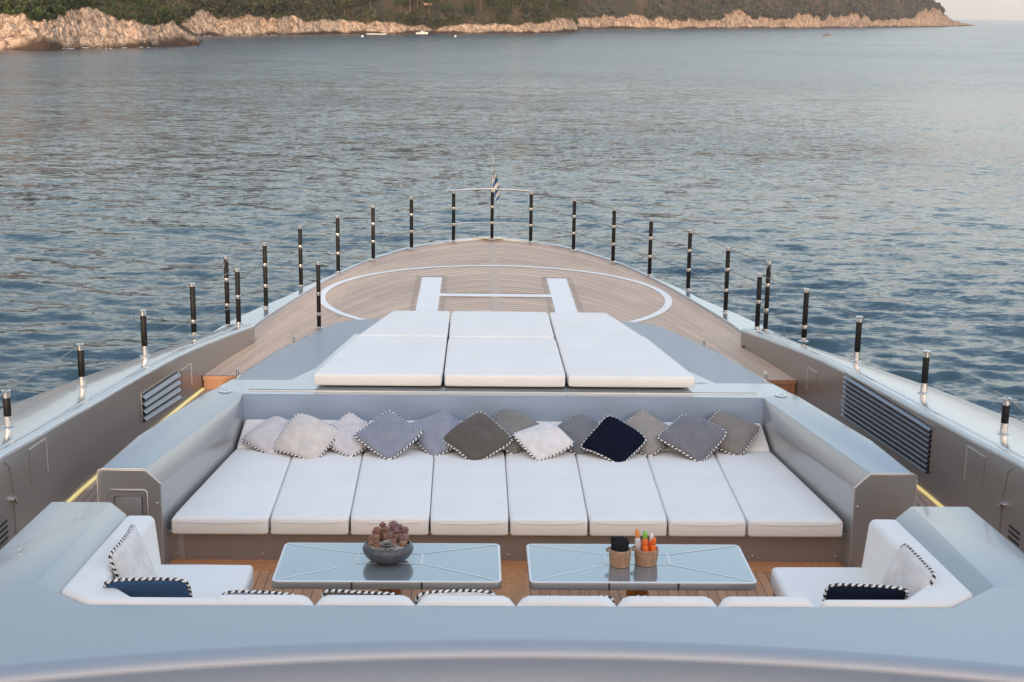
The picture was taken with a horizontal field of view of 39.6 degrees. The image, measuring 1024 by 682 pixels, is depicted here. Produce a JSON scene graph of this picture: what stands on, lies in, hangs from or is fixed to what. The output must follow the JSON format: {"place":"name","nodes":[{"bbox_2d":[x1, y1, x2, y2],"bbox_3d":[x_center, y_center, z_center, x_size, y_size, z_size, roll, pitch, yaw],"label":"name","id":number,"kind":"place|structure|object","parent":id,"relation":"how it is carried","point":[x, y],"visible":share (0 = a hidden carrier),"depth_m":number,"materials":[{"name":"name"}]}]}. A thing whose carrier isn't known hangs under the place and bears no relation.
{"place":"outdoors","nodes":[
{"label":"outdoors","id":0,"kind":"place"},
{"bbox_2d":[0,0,199,49],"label":"rocky shore","id":1,"kind":"structure","parent":0,"point":[85,26],"depth_m":334.64,"materials":[{"name":"stone"}]},
{"bbox_2d":[0,0,16,12],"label":"shrub","id":2,"kind":"object","parent":1,"relation":"on","point":[7,4],"visible":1,"depth_m":317.59,"materials":[{"name":"green plant"}]},
{"bbox_2d":[17,0,33,12],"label":"shrub","id":3,"kind":"object","parent":1,"relation":"on","point":[23,5],"visible":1,"depth_m":318.45,"materials":[{"name":"green plant"}]},
{"bbox_2d":[0,0,202,42],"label":"ground cover","id":4,"kind":"object","parent":1,"relation":"on","point":[114,12],"visible":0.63,"depth_m":349.50,"materials":[{"name":"green plant"}]},
{"bbox_2d":[153,7,173,22],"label":"shrub","id":5,"kind":"object","parent":1,"relation":"on","point":[161,13],"visible":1,"depth_m":360.26,"materials":[{"name":"green plant"}]},
{"bbox_2d":[123,0,576,35],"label":"wooded shore","id":6,"kind":"structure","parent":0,"point":[201,22],"depth_m":603.03,"materials":[{"name":"stone"}]},
{"bbox_2d":[217,0,239,17],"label":"holm oak","id":7,"kind":"object","parent":6,"relation":"on","point":[226,6],"visible":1,"depth_m":518.71,"materials":[{"name":"green plant"}]},
{"bbox_2d":[241,1,259,13],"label":"scrub bush","id":8,"kind":"object","parent":6,"relation":"on","point":[250,6],"visible":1,"depth_m":528.17,"materials":[{"name":"green plant"}]},
{"bbox_2d":[165,0,578,29],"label":"undergrowth","id":9,"kind":"object","parent":6,"relation":"on","point":[569,15],"visible":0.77,"depth_m":614.08,"materials":[{"name":"green plant"}]},
{"bbox_2d":[166,560,845,606],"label":"cockpit floor","id":10,"kind":"structure","parent":0,"point":[262,580],"depth_m":14.44,"materials":[{"name":"brown wood"}]},
{"bbox_2d":[272,543,501,594],"bbox_3d":[-1.144,2.403,13.337,2.070,0.716,0.964,0,13,-2],"label":"coffee table","id":11,"kind":"object","parent":10,"relation":"on","point":[442,566],"visible":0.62,"depth_m":13.10,"materials":[{"name":"glass"}]},
{"bbox_2d":[362,520,413,564],"bbox_3d":[-1.156,1.874,13.258,0.476,0.352,0.476,0,13,-2],"label":"succulent bowl","id":12,"kind":"object","parent":11,"relation":"on","point":[386,545],"visible":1,"depth_m":13.18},
{"bbox_2d":[172,559,840,605],"bbox_3d":[0.020,2.600,13.024,8.640,0.515,4.400,0,13,-2],"label":"floor margin","id":13,"kind":"object","parent":10,"relation":"on","point":[513,588],"visible":0.23,"depth_m":15.04,"materials":[{"name":"brown wood"}]},
{"bbox_2d":[96,319,917,567],"bbox_3d":[-0.136,0.837,19.316,8.556,1.119,9.082,0,13,-2],"label":"built in sofa","id":14,"kind":"object","parent":10,"relation":"on","point":[165,469],"visible":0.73,"depth_m":16.75,"materials":[{"name":"grey paint"}]},
{"bbox_2d":[171,419,292,533],"bbox_3d":[-3.096,1.504,16.302,1.012,0.420,2.939,0,13,-2],"label":"sofa cushion","id":15,"kind":"object","parent":14,"relation":"on","point":[238,491],"visible":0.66,"depth_m":15.54,"materials":[{"name":"white fabric"}]},
{"bbox_2d":[242,416,288,454],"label":"throw pillow","id":16,"kind":"object","parent":15,"relation":"on","point":[262,437],"visible":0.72,"depth_m":17.23,"materials":[{"name":"grey fabric"}]},
{"bbox_2d":[271,420,366,534],"bbox_3d":[-2.182,1.512,16.326,0.865,0.419,2.939,0,13,-2],"label":"sofa cushion","id":17,"kind":"object","parent":14,"relation":"on","point":[316,496],"visible":0.68,"depth_m":15.57,"materials":[{"name":"white fabric"}]},
{"bbox_2d":[273,413,337,458],"bbox_3d":[-2.484,1.162,17.160,0.659,0.423,0.609,7,14,24],"label":"throw pillow","id":18,"kind":"object","parent":17,"relation":"on","point":[303,436],"visible":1,"depth_m":17.03,"materials":[{"name":"beige fabric"}]},
{"bbox_2d":[329,412,368,456],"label":"throw pillow","id":19,"kind":"object","parent":17,"relation":"on","point":[346,442],"visible":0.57,"depth_m":17.17,"materials":[{"name":"grey fabric"}]},
{"bbox_2d":[314,311,449,385],"bbox_3d":[-1.725,0.043,19.894,1.644,0.164,3.980,0,13,-2],"label":"sunpad mattress","id":20,"kind":"object","parent":14,"relation":"on","point":[401,348],"visible":1,"depth_m":18.94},
{"bbox_2d":[351,420,433,534],"bbox_3d":[-1.342,1.519,16.349,0.868,0.420,2.939,0,13,-2],"label":"sofa cushion","id":21,"kind":"object","parent":14,"relation":"on","point":[398,488],"visible":0.67,"depth_m":15.72,"materials":[{"name":"white fabric"}]},
{"bbox_2d":[354,410,422,459],"bbox_3d":[-1.484,1.136,17.143,0.635,0.427,0.601,11,16,38],"label":"throw pillow","id":22,"kind":"object","parent":21,"relation":"on","point":[388,435],"visible":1,"depth_m":17.06,"materials":[{"name":"grey fabric"}]},
{"bbox_2d":[430,421,508,535],"bbox_3d":[-0.491,1.526,16.372,0.852,0.419,2.939,0,13,-2],"label":"sofa cushion","id":23,"kind":"object","parent":14,"relation":"on","point":[469,497],"visible":0.65,"depth_m":15.65,"materials":[{"name":"white fabric"}]},
{"bbox_2d":[411,411,460,457],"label":"throw pillow","id":24,"kind":"object","parent":23,"relation":"on","point":[437,427],"visible":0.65,"depth_m":17.31,"materials":[{"name":"grey fabric"}]},
{"bbox_2d":[443,411,512,459],"bbox_3d":[-0.424,1.163,17.220,0.668,0.450,0.631,-10,17,-38],"label":"throw pillow","id":25,"kind":"object","parent":23,"relation":"on","point":[478,435],"visible":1,"depth_m":17.11,"materials":[{"name":"grey fabric"}]},
{"bbox_2d":[444,311,564,386],"bbox_3d":[-0.137,0.056,19.937,1.544,0.165,3.980,0,13,-2],"label":"sunpad mattress","id":26,"kind":"object","parent":14,"relation":"on","point":[500,349],"visible":1,"depth_m":19.21,"materials":[{"name":"fabric"}]},
{"bbox_2d":[505,421,587,535],"bbox_3d":[0.366,1.534,16.396,0.852,0.420,2.939,0,13,-2],"label":"sofa cushion","id":27,"kind":"object","parent":14,"relation":"on","point":[545,497],"visible":0.77,"depth_m":15.67,"materials":[{"name":"white fabric"}]},
{"bbox_2d":[492,409,538,453],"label":"throw pillow","id":28,"kind":"object","parent":27,"relation":"on","point":[510,422],"visible":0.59,"depth_m":17.46,"materials":[{"name":"grey fabric"}]},
{"bbox_2d":[513,421,573,460],"bbox_3d":[0.375,1.217,17.200,0.572,0.332,0.567,-8,16,-35],"label":"throw pillow","id":29,"kind":"object","parent":27,"relation":"on","point":[546,440],"visible":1,"depth_m":17.10,"materials":[{"name":"white fabric"}]},
{"bbox_2d":[575,422,666,535],"bbox_3d":[1.217,1.541,16.419,0.868,0.420,2.939,0,13,-2],"label":"sofa cushion","id":30,"kind":"object","parent":14,"relation":"on","point":[622,498],"visible":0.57,"depth_m":15.69,"materials":[{"name":"white fabric"}]},
{"bbox_2d":[558,414,598,455],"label":"throw pillow","id":31,"kind":"object","parent":30,"relation":"on","point":[577,429],"visible":0.48,"depth_m":17.39,"materials":[{"name":"grey fabric"}]},
{"bbox_2d":[580,415,646,461],"bbox_3d":[1.224,1.191,17.191,0.606,0.426,0.607,12,17,39],"label":"throw pillow","id":32,"kind":"object","parent":30,"relation":"on","point":[611,438],"visible":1,"depth_m":17.10,"materials":[{"name":"blue fabric"}]},
{"bbox_2d":[550,312,693,387],"bbox_3d":[1.447,0.072,19.981,1.649,0.162,3.980,0,13,-2],"label":"sunpad mattress","id":33,"kind":"object","parent":14,"relation":"on","point":[600,350],"visible":0.98,"depth_m":19.05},
{"bbox_2d":[647,422,745,536],"bbox_3d":[2.057,1.548,16.442,0.865,0.420,2.939,0,13,-2],"label":"sofa cushion","id":34,"kind":"object","parent":14,"relation":"on","point":[698,499],"visible":0.69,"depth_m":15.74,"materials":[{"name":"white fabric"}]},
{"bbox_2d":[625,410,668,456],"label":"throw pillow","id":35,"kind":"object","parent":34,"relation":"on","point":[649,426],"visible":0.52,"depth_m":17.42,"materials":[{"name":"grey fabric"}]},
{"bbox_2d":[658,414,726,461],"bbox_3d":[2.186,1.179,17.299,0.654,0.417,0.631,11,16,36],"label":"throw pillow","id":36,"kind":"object","parent":34,"relation":"on","point":[695,438],"visible":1,"depth_m":17.20,"materials":[{"name":"grey fabric"}]},
{"bbox_2d":[713,423,842,536],"bbox_3d":[2.971,1.556,16.467,1.012,0.420,2.939,0,13,-2],"label":"sofa cushion","id":37,"kind":"object","parent":14,"relation":"on","point":[774,496],"visible":0.7,"depth_m":15.72,"materials":[{"name":"white fabric"}]},
{"bbox_2d":[708,410,760,454],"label":"throw pillow","id":38,"kind":"object","parent":37,"relation":"on","point":[741,435],"visible":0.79,"depth_m":17.40,"materials":[{"name":"grey fabric"}]},
{"bbox_2d":[0,502,1023,681],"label":"settee surround","id":39,"kind":"object","parent":10,"relation":"on","point":[49,632],"visible":0.96,"depth_m":10.54,"materials":[{"name":"grey paint"}]},
{"bbox_2d":[156,564,252,597],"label":"settee cushion","id":40,"kind":"object","parent":39,"relation":"on","point":[210,581],"visible":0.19,"depth_m":12.98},
{"bbox_2d":[61,516,216,604],"bbox_3d":[-3.290,2.096,11.979,1.109,0.634,2.488,-5,14,-25],"label":"corner backrest","id":41,"kind":"object","parent":40,"relation":"on","point":[84,585],"visible":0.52,"depth_m":11.41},
{"bbox_2d":[108,524,157,577],"bbox_3d":[-3.174,1.943,12.052,0.286,0.613,0.767,0,13,-2],"label":"throw pillow","id":42,"kind":"object","parent":41,"relation":"on","point":[128,557],"visible":0.63,"depth_m":11.90,"materials":[{"name":"white fabric"}]},
{"bbox_2d":[103,577,192,596],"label":"throw pillow","id":43,"kind":"object","parent":40,"relation":"on","point":[154,587],"visible":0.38,"depth_m":11.28,"materials":[{"name":"blue fabric"}]},
{"bbox_2d":[215,595,313,604],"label":"backrest cushion","id":44,"kind":"object","parent":39,"relation":"attached to","point":[262,600],"visible":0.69,"depth_m":11.06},
{"bbox_2d":[316,595,414,605],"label":"backrest cushion","id":45,"kind":"object","parent":39,"relation":"attached to","point":[372,600],"visible":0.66,"depth_m":11.08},
{"bbox_2d":[416,595,514,605],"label":"backrest cushion","id":46,"kind":"object","parent":39,"relation":"attached to","point":[452,600],"visible":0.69,"depth_m":11.11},
{"bbox_2d":[516,596,615,605],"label":"backrest cushion","id":47,"kind":"object","parent":39,"relation":"attached to","point":[565,601],"visible":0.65,"depth_m":11.13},
{"bbox_2d":[618,596,716,606],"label":"backrest cushion","id":48,"kind":"object","parent":39,"relation":"attached to","point":[668,601],"visible":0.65,"depth_m":11.15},
{"bbox_2d":[718,596,814,606],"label":"backrest cushion","id":49,"kind":"object","parent":39,"relation":"attached to","point":[740,601],"visible":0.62,"depth_m":11.17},
{"bbox_2d":[771,567,872,606],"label":"settee cushion","id":50,"kind":"object","parent":39,"relation":"on","point":[810,583],"visible":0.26,"depth_m":13.12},
{"bbox_2d":[822,583,908,600],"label":"throw pillow","id":51,"kind":"object","parent":50,"relation":"on","point":[845,591],"visible":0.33,"depth_m":11.41,"materials":[{"name":"blue fabric"}]},
{"bbox_2d":[820,519,972,607],"bbox_3d":[3.390,2.153,12.161,1.109,0.634,2.488,6,14,22],"label":"corner backrest","id":52,"kind":"object","parent":50,"relation":"on","point":[886,539],"visible":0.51,"depth_m":12.14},
{"bbox_2d":[882,543,935,598],"bbox_3d":[3.295,2.090,11.921,0.283,0.611,0.737,0,13,-2],"label":"throw pillow","id":53,"kind":"object","parent":52,"relation":"on","point":[910,570],"visible":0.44,"depth_m":11.85,"materials":[{"name":"white fabric"}]},
{"bbox_2d":[526,544,756,596],"bbox_3d":[1.177,2.423,13.400,2.070,0.716,0.964,0,13,-2],"label":"coffee table","id":54,"kind":"object","parent":10,"relation":"on","point":[706,567],"visible":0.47,"depth_m":13.15,"materials":[{"name":"glass"}]},
{"bbox_2d":[605,546,630,567],"bbox_3d":[0.990,2.006,13.244,0.236,0.163,0.216,0,13,-2],"label":"rope basket","id":55,"kind":"object","parent":54,"relation":"on","point":[619,559],"visible":0.88,"depth_m":13.16,"materials":[{"name":"wicker"}]},
{"bbox_2d":[610,536,628,551],"bbox_3d":[1.001,1.945,13.226,0.171,0.250,0.095,0,13,-2],"label":"folded cloth","id":56,"kind":"object","parent":55,"relation":"in","point":[619,543],"visible":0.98,"depth_m":13.18,"materials":[{"name":"black"}]},
{"bbox_2d":[631,544,658,566],"bbox_3d":[1.240,2.002,13.289,0.254,0.158,0.232,0,13,-2],"label":"rope basket","id":57,"kind":"object","parent":54,"relation":"on","point":[646,558],"visible":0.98,"depth_m":13.20,"materials":[{"name":"wicker"}]},
{"bbox_2d":[0,20,1023,421],"bbox_3d":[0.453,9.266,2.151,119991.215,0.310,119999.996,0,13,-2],"label":"sea","id":58,"kind":"structure","parent":0,"point":[874,176],"depth_m":87.07,"materials":[{"name":"blue liquid"}]},
{"bbox_2d":[0,237,1023,552],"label":"hull","id":59,"kind":"object","parent":58,"relation":"on","point":[66,443],"visible":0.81,"depth_m":16.29,"materials":[{"name":"grey paint"}]},
{"bbox_2d":[1,390,15,427],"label":"rail post","id":60,"kind":"object","parent":59,"relation":"on","point":[6,399],"visible":0.99,"depth_m":14.56,"materials":[{"name":"black metal"}]},
{"bbox_2d":[76,343,88,387],"bbox_3d":[-5.046,0.282,16.662,0.144,0.520,0.142,0,13,-2],"label":"rail post","id":61,"kind":"object","parent":59,"relation":"on","point":[81,367],"visible":1,"depth_m":16.64,"materials":[{"name":"black metal"}]},
{"bbox_2d":[71,390,210,501],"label":"side deck","id":62,"kind":"structure","parent":59,"relation":"attached to","point":[88,493],"depth_m":15.59,"materials":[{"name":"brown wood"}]},
{"bbox_2d":[139,309,150,356],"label":"rail post","id":63,"kind":"object","parent":59,"relation":"on","point":[144,343],"visible":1,"depth_m":18.57,"materials":[{"name":"black metal"}]},
{"bbox_2d":[189,282,198,336],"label":"rail post","id":64,"kind":"object","parent":59,"relation":"on","point":[193,321],"visible":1,"depth_m":20.39,"materials":[{"name":"black metal"}]},
{"bbox_2d":[0,270,235,396],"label":"guard wire","id":65,"kind":"object","parent":64,"relation":"attached to","point":[9,388],"visible":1,"depth_m":16.77,"materials":[{"name":"silver metal"}]},
{"bbox_2d":[223,255,230,326],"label":"rail post","id":66,"kind":"object","parent":59,"relation":"on","point":[226,287],"visible":0.94,"depth_m":22.65,"materials":[{"name":"black metal"}]},
{"bbox_2d":[234,268,243,324],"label":"rail post","id":67,"kind":"object","parent":59,"relation":"on","point":[237,296],"visible":1,"depth_m":21.64,"materials":[{"name":"black metal"}]},
{"bbox_2d":[262,242,269,307],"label":"rail post","id":68,"kind":"object","parent":59,"relation":"on","point":[265,274],"visible":1,"depth_m":24.09,"materials":[{"name":"black metal"}]},
{"bbox_2d":[297,226,304,286],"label":"rail post","id":69,"kind":"object","parent":59,"relation":"on","point":[300,254],"visible":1,"depth_m":26.01,"materials":[{"name":"black metal"}]},
{"bbox_2d":[335,215,341,272],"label":"rail post","id":70,"kind":"object","parent":59,"relation":"on","point":[338,244],"visible":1,"depth_m":27.43,"materials":[{"name":"black metal"}]},
{"bbox_2d":[204,241,794,379],"bbox_3d":[-0.276,-0.614,24.881,8.947,0.001,14.760,0,13,-2],"label":"foredeck","id":71,"kind":"object","parent":59,"relation":"attached to","point":[379,296],"visible":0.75,"depth_m":25.72,"materials":[{"name":"brown wood"}]},
{"bbox_2d":[315,261,323,328],"bbox_3d":[-3.080,-0.734,22.647,0.144,1.084,0.142,0,13,-2],"label":"rail post","id":72,"kind":"object","parent":71,"relation":"on","point":[318,292],"visible":1,"depth_m":22.62,"materials":[{"name":"black metal"}]},
{"bbox_2d":[370,205,376,259],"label":"rail post","id":73,"kind":"object","parent":71,"relation":"on","point":[373,232],"visible":1,"depth_m":28.88,"materials":[{"name":"black metal"}]},
{"bbox_2d":[408,197,414,248],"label":"rail post","id":74,"kind":"object","parent":71,"relation":"on","point":[411,222],"visible":1,"depth_m":30.29,"materials":[{"name":"black metal"}]},
{"bbox_2d":[228,192,450,257],"bbox_3d":[-3.176,-2.321,27.010,0.583,0.024,9.511,5,14,19],"label":"guard wire","id":75,"kind":"object","parent":74,"relation":"attached to","point":[330,218],"visible":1,"depth_m":26.82,"materials":[{"name":"silver metal"}]},
{"bbox_2d":[229,208,452,279],"bbox_3d":[-3.182,-1.967,27.092,0.583,0.024,9.511,5,14,19],"label":"guard wire","id":76,"kind":"object","parent":74,"relation":"attached to","point":[333,236],"visible":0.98,"depth_m":27.15,"materials":[{"name":"silver metal"}]},
{"bbox_2d":[230,224,451,301],"bbox_3d":[-3.187,-1.618,27.173,0.583,0.024,9.511,5,14,19],"label":"guard wire","id":77,"kind":"object","parent":74,"relation":"attached to","point":[332,255],"visible":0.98,"depth_m":27.07,"materials":[{"name":"silver metal"}]},
{"bbox_2d":[450,191,456,241],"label":"rail post","id":78,"kind":"object","parent":71,"relation":"on","point":[453,216],"visible":1,"depth_m":31.37,"materials":[{"name":"black metal"}]},
{"bbox_2d":[489,190,494,239],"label":"rail post","id":79,"kind":"object","parent":71,"relation":"on","point":[492,218],"visible":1,"depth_m":31.72,"materials":[{"name":"black metal"}]},
{"bbox_2d":[449,188,531,224],"bbox_3d":[-0.496,-2.982,31.497,1.833,0.775,0.407,0,13,-5],"label":"pulpit rail","id":80,"kind":"object","parent":79,"relation":"attached to","point":[498,207],"visible":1,"depth_m":31.51,"materials":[{"name":"silver metal"}]},
{"bbox_2d":[492,155,498,202],"bbox_3d":[-0.361,-3.576,31.553,0.165,1.090,0.161,0,13,-2],"label":"bow flag","id":81,"kind":"object","parent":79,"relation":"attached to","point":[495,183],"visible":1,"depth_m":31.57,"materials":[{"name":"white fabric"}]},
{"bbox_2d":[321,265,671,321],"bbox_3d":[-0.298,-0.824,25.760,6.370,0.004,6.369,0,13,-2],"label":"helipad marking","id":82,"kind":"object","parent":71,"relation":"on","point":[430,294],"visible":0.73,"depth_m":25.85,"materials":[{"name":"white paint"}]},
{"bbox_2d":[255,240,740,337],"bbox_3d":[-0.330,-1.116,27.041,7.980,0.004,10.365,0,13,-2],"label":"margin plank","id":83,"kind":"object","parent":71,"relation":"on","point":[496,305],"visible":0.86,"depth_m":27.07,"materials":[{"name":"brown wood"}]},
{"bbox_2d":[203,375,795,393],"bbox_3d":[-0.153,0.627,19.987,8.320,0.226,0.060,0,13,-2],"label":"deck step","id":84,"kind":"object","parent":71,"relation":"attached to","point":[211,382],"visible":0.38,"depth_m":19.89,"materials":[{"name":"brown wood"}]},
{"bbox_2d":[528,192,532,242],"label":"rail post","id":85,"kind":"object","parent":71,"relation":"on","point":[530,217],"visible":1,"depth_m":31.42,"materials":[{"name":"black metal"}]},
{"bbox_2d":[532,225,763,306],"bbox_3d":[2.523,-1.569,27.328,0.583,0.024,9.511,-5,14,-22],"label":"guard wire","id":86,"kind":"object","parent":85,"relation":"attached to","point":[655,258],"visible":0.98,"depth_m":27.33,"materials":[{"name":"silver metal"}]},
{"bbox_2d":[532,209,764,284],"bbox_3d":[2.529,-1.918,27.248,0.583,0.024,9.511,-5,14,-22],"label":"guard wire","id":87,"kind":"object","parent":85,"relation":"attached to","point":[656,240],"visible":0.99,"depth_m":27.24,"materials":[{"name":"silver metal"}]},
{"bbox_2d":[570,198,576,250],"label":"rail post","id":88,"kind":"object","parent":71,"relation":"on","point":[573,224],"visible":1,"depth_m":30.39,"materials":[{"name":"black metal"}]},
{"bbox_2d":[534,193,766,262],"bbox_3d":[2.534,-2.273,27.166,0.583,0.024,9.511,-5,14,-22],"label":"guard wire","id":89,"kind":"object","parent":88,"relation":"attached to","point":[659,222],"visible":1,"depth_m":27.02,"materials":[{"name":"silver metal"}]},
{"bbox_2d":[610,208,616,262],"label":"rail post","id":90,"kind":"object","parent":71,"relation":"on","point":[613,236],"visible":1,"depth_m":29.01,"materials":[{"name":"black metal"}]},
{"bbox_2d":[646,218,652,275],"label":"rail post","id":91,"kind":"object","parent":59,"relation":"on","point":[650,246],"visible":1,"depth_m":27.59,"materials":[{"name":"black metal"}]},
{"bbox_2d":[684,230,692,290],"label":"rail post","id":92,"kind":"object","parent":59,"relation":"on","point":[688,261],"visible":1,"depth_m":26.20,"materials":[{"name":"black metal"}]},
{"bbox_2d":[721,247,730,311],"bbox_3d":[3.675,-1.049,24.326,0.144,1.121,0.142,0,13,-2],"label":"rail post","id":93,"kind":"object","parent":59,"relation":"on","point":[726,287],"visible":1,"depth_m":24.30,"materials":[{"name":"black metal"}]},
{"bbox_2d":[752,273,762,329],"bbox_3d":[3.792,-0.608,21.885,0.144,0.878,0.142,0,13,-2],"label":"rail post","id":94,"kind":"object","parent":59,"relation":"on","point":[758,301],"visible":1,"depth_m":21.86,"materials":[{"name":"black metal"}]},
{"bbox_2d":[761,275,1023,411],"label":"guard wire","id":95,"kind":"object","parent":94,"relation":"attached to","point":[1008,399],"visible":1,"depth_m":16.75,"materials":[{"name":"silver metal"}]},
{"bbox_2d":[763,261,771,330],"bbox_3d":[4.111,-0.726,22.913,0.144,1.141,0.142,0,13,-2],"label":"rail post","id":96,"kind":"object","parent":59,"relation":"on","point":[766,302],"visible":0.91,"depth_m":22.89,"materials":[{"name":"black metal"}]},
{"bbox_2d":[799,288,809,341],"bbox_3d":[4.259,-0.377,20.657,0.144,0.783,0.142,0,13,-2],"label":"rail post","id":97,"kind":"object","parent":59,"relation":"on","point":[804,326],"visible":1,"depth_m":20.63,"materials":[{"name":"black metal"}]},
{"bbox_2d":[851,316,862,362],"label":"rail post","id":98,"kind":"object","parent":59,"relation":"on","point":[857,346],"visible":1,"depth_m":18.82,"materials":[{"name":"black metal"}]},
{"bbox_2d":[794,394,938,506],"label":"side deck","id":99,"kind":"structure","parent":59,"relation":"attached to","point":[923,500],"depth_m":15.73,"materials":[{"name":"brown wood"}]},
{"bbox_2d":[917,350,930,393],"bbox_3d":[4.920,0.367,16.934,0.144,0.520,0.142,0,13,-2],"label":"rail post","id":100,"kind":"object","parent":59,"relation":"on","point":[925,372],"visible":1,"depth_m":16.91,"materials":[{"name":"black metal"}]},
{"bbox_2d":[996,397,1011,434],"bbox_3d":[5.157,0.781,14.869,0.144,0.392,0.142,0,13,-2],"label":"rail post","id":101,"kind":"object","parent":59,"relation":"on","point":[1006,404],"visible":1,"depth_m":14.85,"materials":[{"name":"black metal"}]},
{"bbox_2d":[577,0,974,28],"bbox_3d":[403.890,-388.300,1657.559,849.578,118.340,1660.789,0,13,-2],"label":"headland","id":102,"kind":"structure","parent":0,"point":[630,14],"depth_m":1191.31,"materials":[{"name":"stone"}]},
{"bbox_2d":[577,0,944,21],"bbox_3d":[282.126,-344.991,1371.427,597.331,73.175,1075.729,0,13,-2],"label":"woodland","id":103,"kind":"object","parent":102,"relation":"on","point":[784,12],"visible":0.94,"depth_m":1233.92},
{"bbox_2d":[935,0,1023,20],"label":"sky","id":104,"kind":"structure","parent":0,"point":[954,9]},
{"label":"settee cushion","id":105,"kind":"object","parent":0,"visible":0},
{"bbox_2d":[222,590,294,594],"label":"throw pillow","id":106,"kind":"object","parent":105,"relation":"on","point":[246,592],"visible":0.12,"depth_m":11.28,"materials":[{"name":"white fabric"}]},
{"bbox_2d":[321,589,398,597],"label":"throw pillow","id":107,"kind":"object","parent":105,"relation":"on","point":[338,592],"visible":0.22,"depth_m":11.31,"materials":[{"name":"beige fabric"}]},
{"bbox_2d":[414,589,495,605],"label":"throw pillow","id":108,"kind":"object","parent":105,"relation":"on","point":[421,595],"visible":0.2,"depth_m":11.31,"materials":[{"name":"white fabric"}]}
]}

